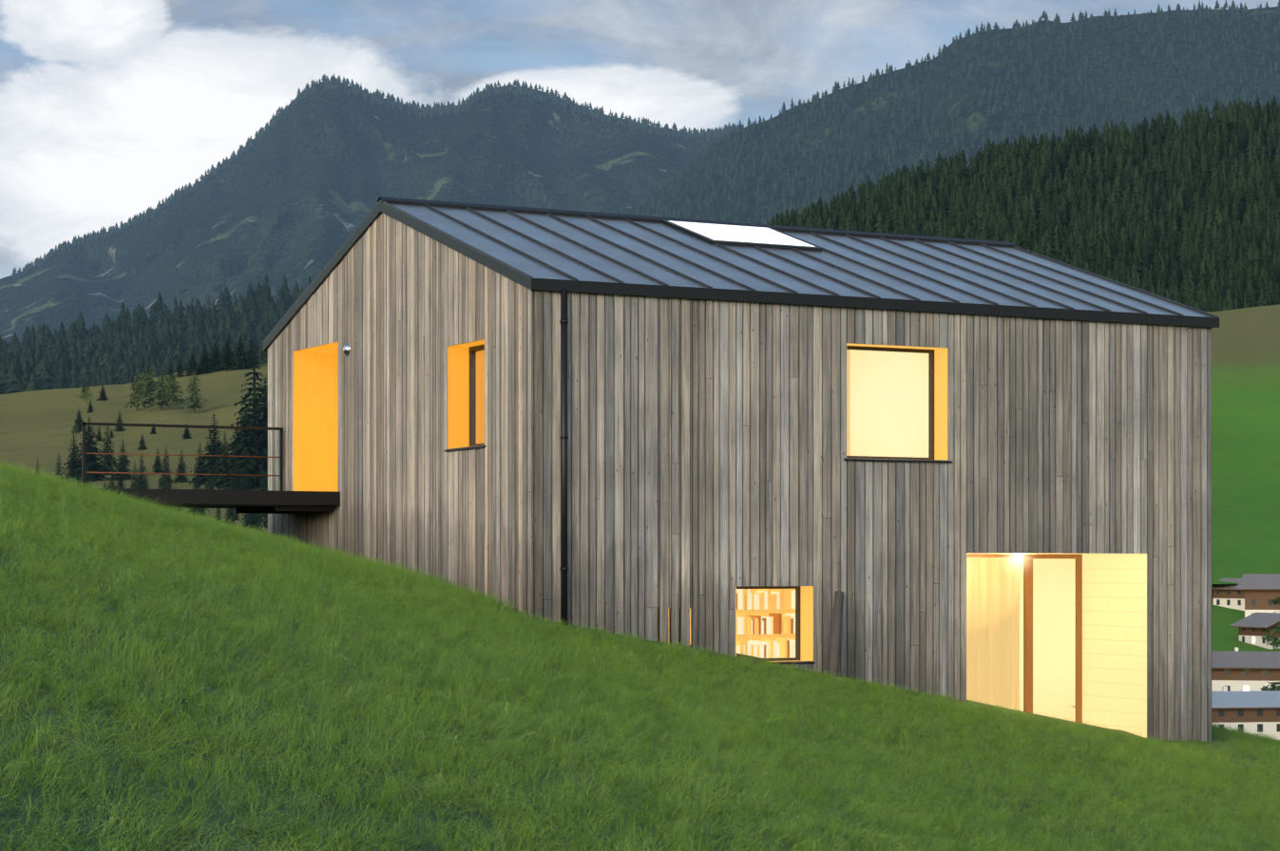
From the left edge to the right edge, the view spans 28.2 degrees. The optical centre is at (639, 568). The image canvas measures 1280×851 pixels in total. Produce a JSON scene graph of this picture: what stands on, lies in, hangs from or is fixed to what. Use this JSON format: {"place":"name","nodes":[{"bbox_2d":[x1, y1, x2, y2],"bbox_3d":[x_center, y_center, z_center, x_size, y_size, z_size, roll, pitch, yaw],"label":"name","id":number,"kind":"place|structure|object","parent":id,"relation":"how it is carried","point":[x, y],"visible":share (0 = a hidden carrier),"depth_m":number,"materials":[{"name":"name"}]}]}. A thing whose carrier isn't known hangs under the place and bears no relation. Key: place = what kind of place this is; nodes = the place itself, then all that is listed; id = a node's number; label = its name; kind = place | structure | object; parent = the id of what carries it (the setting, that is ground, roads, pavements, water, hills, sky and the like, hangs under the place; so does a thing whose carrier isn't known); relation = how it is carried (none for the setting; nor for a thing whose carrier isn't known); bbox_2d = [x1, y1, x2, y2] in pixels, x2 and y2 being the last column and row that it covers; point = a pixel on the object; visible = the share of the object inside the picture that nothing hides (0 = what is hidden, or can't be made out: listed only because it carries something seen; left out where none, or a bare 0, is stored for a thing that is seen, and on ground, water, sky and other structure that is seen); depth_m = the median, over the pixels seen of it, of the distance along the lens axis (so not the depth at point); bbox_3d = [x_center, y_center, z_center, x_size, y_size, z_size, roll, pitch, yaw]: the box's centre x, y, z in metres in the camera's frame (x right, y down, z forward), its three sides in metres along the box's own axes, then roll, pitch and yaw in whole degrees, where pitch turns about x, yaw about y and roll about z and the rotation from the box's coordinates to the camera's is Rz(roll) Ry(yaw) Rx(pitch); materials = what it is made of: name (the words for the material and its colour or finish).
{"place":"outdoors","nodes":[
{"label":"outdoors","id":0,"kind":"place"},
{"bbox_2d":[0,362,267,535],"bbox_3d":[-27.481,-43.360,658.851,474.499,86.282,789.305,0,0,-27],"label":"meadow","id":1,"kind":"structure","parent":0,"point":[35,426],"depth_m":790.89,"materials":[{"name":"green plant"}]},
{"bbox_2d":[34,333,267,534],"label":"conifer trees","id":2,"kind":"object","parent":1,"relation":"on","point":[252,442],"visible":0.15,"depth_m":524.97,"materials":[{"name":"green plant"}]},
{"bbox_2d":[73,341,267,438],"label":"trees","id":3,"kind":"object","parent":1,"relation":"on","point":[161,395],"visible":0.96,"depth_m":815.97,"materials":[{"name":"green plant"}]},
{"bbox_2d":[0,81,728,347],"bbox_3d":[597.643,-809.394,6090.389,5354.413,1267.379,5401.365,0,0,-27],"label":"mountain","id":4,"kind":"structure","parent":0,"point":[300,189],"depth_m":6814.57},
{"bbox_2d":[10,74,745,309],"bbox_3d":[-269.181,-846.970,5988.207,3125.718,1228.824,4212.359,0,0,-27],"label":"mountain trees","id":5,"kind":"object","parent":4,"relation":"on","point":[441,110],"visible":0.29,"depth_m":7464.31,"materials":[{"name":"green plant"}]},
{"bbox_2d":[267,212,533,617],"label":"wall","id":6,"kind":"structure","parent":0,"point":[399,308],"depth_m":33.93,"materials":[{"name":"grey wood"}]},
{"bbox_2d":[343,343,349,356],"bbox_3d":[-4.159,-3.114,36.243,0.127,0.190,0.190,0,0,-27],"label":"gable lamp","id":7,"kind":"object","parent":6,"relation":"attached to","point":[346,350],"visible":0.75,"depth_m":36.19,"materials":[{"name":"silver metal"}]},
{"bbox_2d":[0,0,1279,279],"label":"sky","id":8,"kind":"structure","parent":0,"point":[108,108],"materials":[{"name":"white"}]},
{"bbox_2d":[0,457,1279,850],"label":"grass field","id":9,"kind":"structure","parent":0,"point":[175,679],"depth_m":18.73,"materials":[{"name":"green plant"}]},
{"bbox_2d":[81,422,340,514],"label":"balcony","id":10,"kind":"structure","parent":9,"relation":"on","point":[257,502],"depth_m":36.36,"materials":[{"name":"black metal"}]},
{"bbox_2d":[828,591,843,678],"bbox_3d":[2.485,1.083,32.425,0.140,1.590,0.619,0,0,19],"label":"wooden board","id":11,"kind":"object","parent":9,"relation":"on","point":[834,652],"visible":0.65,"depth_m":32.46,"materials":[{"name":"grey wood"}]},
{"bbox_2d":[263,196,1219,351],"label":"roof","id":12,"kind":"structure","parent":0,"point":[542,249],"depth_m":34.85,"materials":[{"name":"metal"}]},
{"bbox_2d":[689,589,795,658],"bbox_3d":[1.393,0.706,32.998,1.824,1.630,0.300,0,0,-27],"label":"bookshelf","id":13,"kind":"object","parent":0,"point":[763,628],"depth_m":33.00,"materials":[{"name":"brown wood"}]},
{"bbox_2d":[623,6,1279,224],"bbox_3d":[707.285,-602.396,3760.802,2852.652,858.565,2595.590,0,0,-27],"label":"mountain","id":14,"kind":"structure","parent":0,"point":[913,132],"depth_m":4280.22,"materials":[{"name":"green plant"}]},
{"bbox_2d":[615,0,1279,224],"bbox_3d":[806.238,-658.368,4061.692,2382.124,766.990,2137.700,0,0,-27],"label":"mountain trees","id":15,"kind":"object","parent":14,"relation":"on","point":[819,186],"visible":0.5,"depth_m":4257.64,"materials":[{"name":"green plant"}]},
{"bbox_2d":[657,638,1279,785],"bbox_3d":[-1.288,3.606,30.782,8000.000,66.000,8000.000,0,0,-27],"label":"ground","id":16,"kind":"structure","parent":0,"point":[1046,717],"depth_m":34.55,"materials":[{"name":"green plant"}]},
{"bbox_2d":[533,289,1173,646],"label":"front wall","id":17,"kind":"structure","parent":16,"relation":"on","point":[533,508],"depth_m":30.79,"materials":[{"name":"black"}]},
{"bbox_2d":[293,339,947,662],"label":"openings","id":18,"kind":"object","parent":17,"relation":"in","point":[896,402],"visible":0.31,"depth_m":34.81,"materials":[{"name":"orange"}]},
{"bbox_2d":[444,288,952,665],"bbox_3d":[0.866,-1.086,32.148,6.661,4.615,2.377,0,0,-4],"label":"downpipe and sills","id":19,"kind":"object","parent":18,"relation":"attached to","point":[563,438],"visible":0.83,"depth_m":30.84,"materials":[{"name":"black metal"}]},
{"bbox_2d":[534,289,1211,742],"bbox_3d":[3.352,0.266,33.175,10.428,7.480,0.041,0,0,-27],"label":"cladding","id":20,"kind":"object","parent":17,"relation":"attached to","point":[739,470],"visible":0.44,"depth_m":32.84,"materials":[{"name":"grey wood"}]},
{"bbox_2d":[966,553,1146,738],"bbox_3d":[5.438,1.046,35.754,4.120,2.700,2.678,0,0,-27],"label":"loggia","id":21,"kind":"object","parent":17,"relation":"in","point":[1051,635],"visible":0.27,"depth_m":35.88,"materials":[{"name":"brown wood"}]},
{"bbox_3d":[5.771,-0.497,39.876,0.042,9.006,9.618,0,0,-27],"label":"cladding","id":22,"kind":"object","parent":16,"relation":"on","visible":0},
{"bbox_2d":[657,609,669,640],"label":"back wall","id":23,"kind":"structure","parent":22,"relation":"attached to","point":[669,624],"depth_m":42.55,"materials":[{"name":"black wood"}]},
{"bbox_2d":[1013,554,1022,558],"bbox_3d":[5.158,-0.171,34.752,0.119,0.065,0.119,0,0,-27],"label":"loggia ceiling lamp","id":24,"kind":"object","parent":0,"point":[1018,556],"depth_m":34.70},
{"bbox_2d":[831,123,1277,302],"bbox_3d":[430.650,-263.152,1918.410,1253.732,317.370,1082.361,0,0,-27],"label":"forest hill","id":25,"kind":"structure","parent":0,"point":[1231,128],"depth_m":2189.80,"materials":[{"name":"green plant"}]},
{"bbox_2d":[766,94,1279,312],"bbox_3d":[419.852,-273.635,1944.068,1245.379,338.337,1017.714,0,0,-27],"label":"forest trees","id":26,"kind":"object","parent":25,"relation":"on","point":[1107,235],"visible":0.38,"depth_m":2018.74,"materials":[{"name":"green plant"}]},
{"bbox_2d":[1208,305,1279,584],"bbox_3d":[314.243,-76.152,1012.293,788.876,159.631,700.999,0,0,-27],"label":"meadow","id":27,"kind":"structure","parent":0,"point":[1245,440],"depth_m":986.48,"materials":[{"name":"green plant"}]},
{"bbox_2d":[1211,584,1279,741],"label":"valley floor","id":28,"kind":"structure","parent":0,"point":[1225,637],"depth_m":562.98,"materials":[{"name":"green plant"}]},
{"bbox_2d":[1211,573,1279,691],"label":"village houses","id":29,"kind":"structure","parent":28,"relation":"on","point":[1251,596],"depth_m":543.80,"materials":[{"name":"grey paint"}]},
{"bbox_2d":[1211,687,1279,741],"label":"house","id":30,"kind":"structure","parent":28,"relation":"on","point":[1252,712],"depth_m":418.60,"materials":[{"name":"grey paint"}]},
{"bbox_2d":[1260,596,1279,690],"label":"village trees","id":31,"kind":"object","parent":28,"relation":"on","point":[1277,643],"visible":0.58,"depth_m":539.49,"materials":[{"name":"green plant"}]},
{"bbox_3d":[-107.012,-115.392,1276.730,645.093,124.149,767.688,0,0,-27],"label":"forest band","id":32,"kind":"object","parent":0,"visible":0},
{"bbox_2d":[0,267,323,394],"bbox_3d":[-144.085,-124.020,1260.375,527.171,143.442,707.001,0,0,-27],"label":"forest trees","id":33,"kind":"object","parent":32,"relation":"on","point":[124,349],"visible":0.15,"depth_m":1243.37,"materials":[{"name":"green plant"}]}
]}

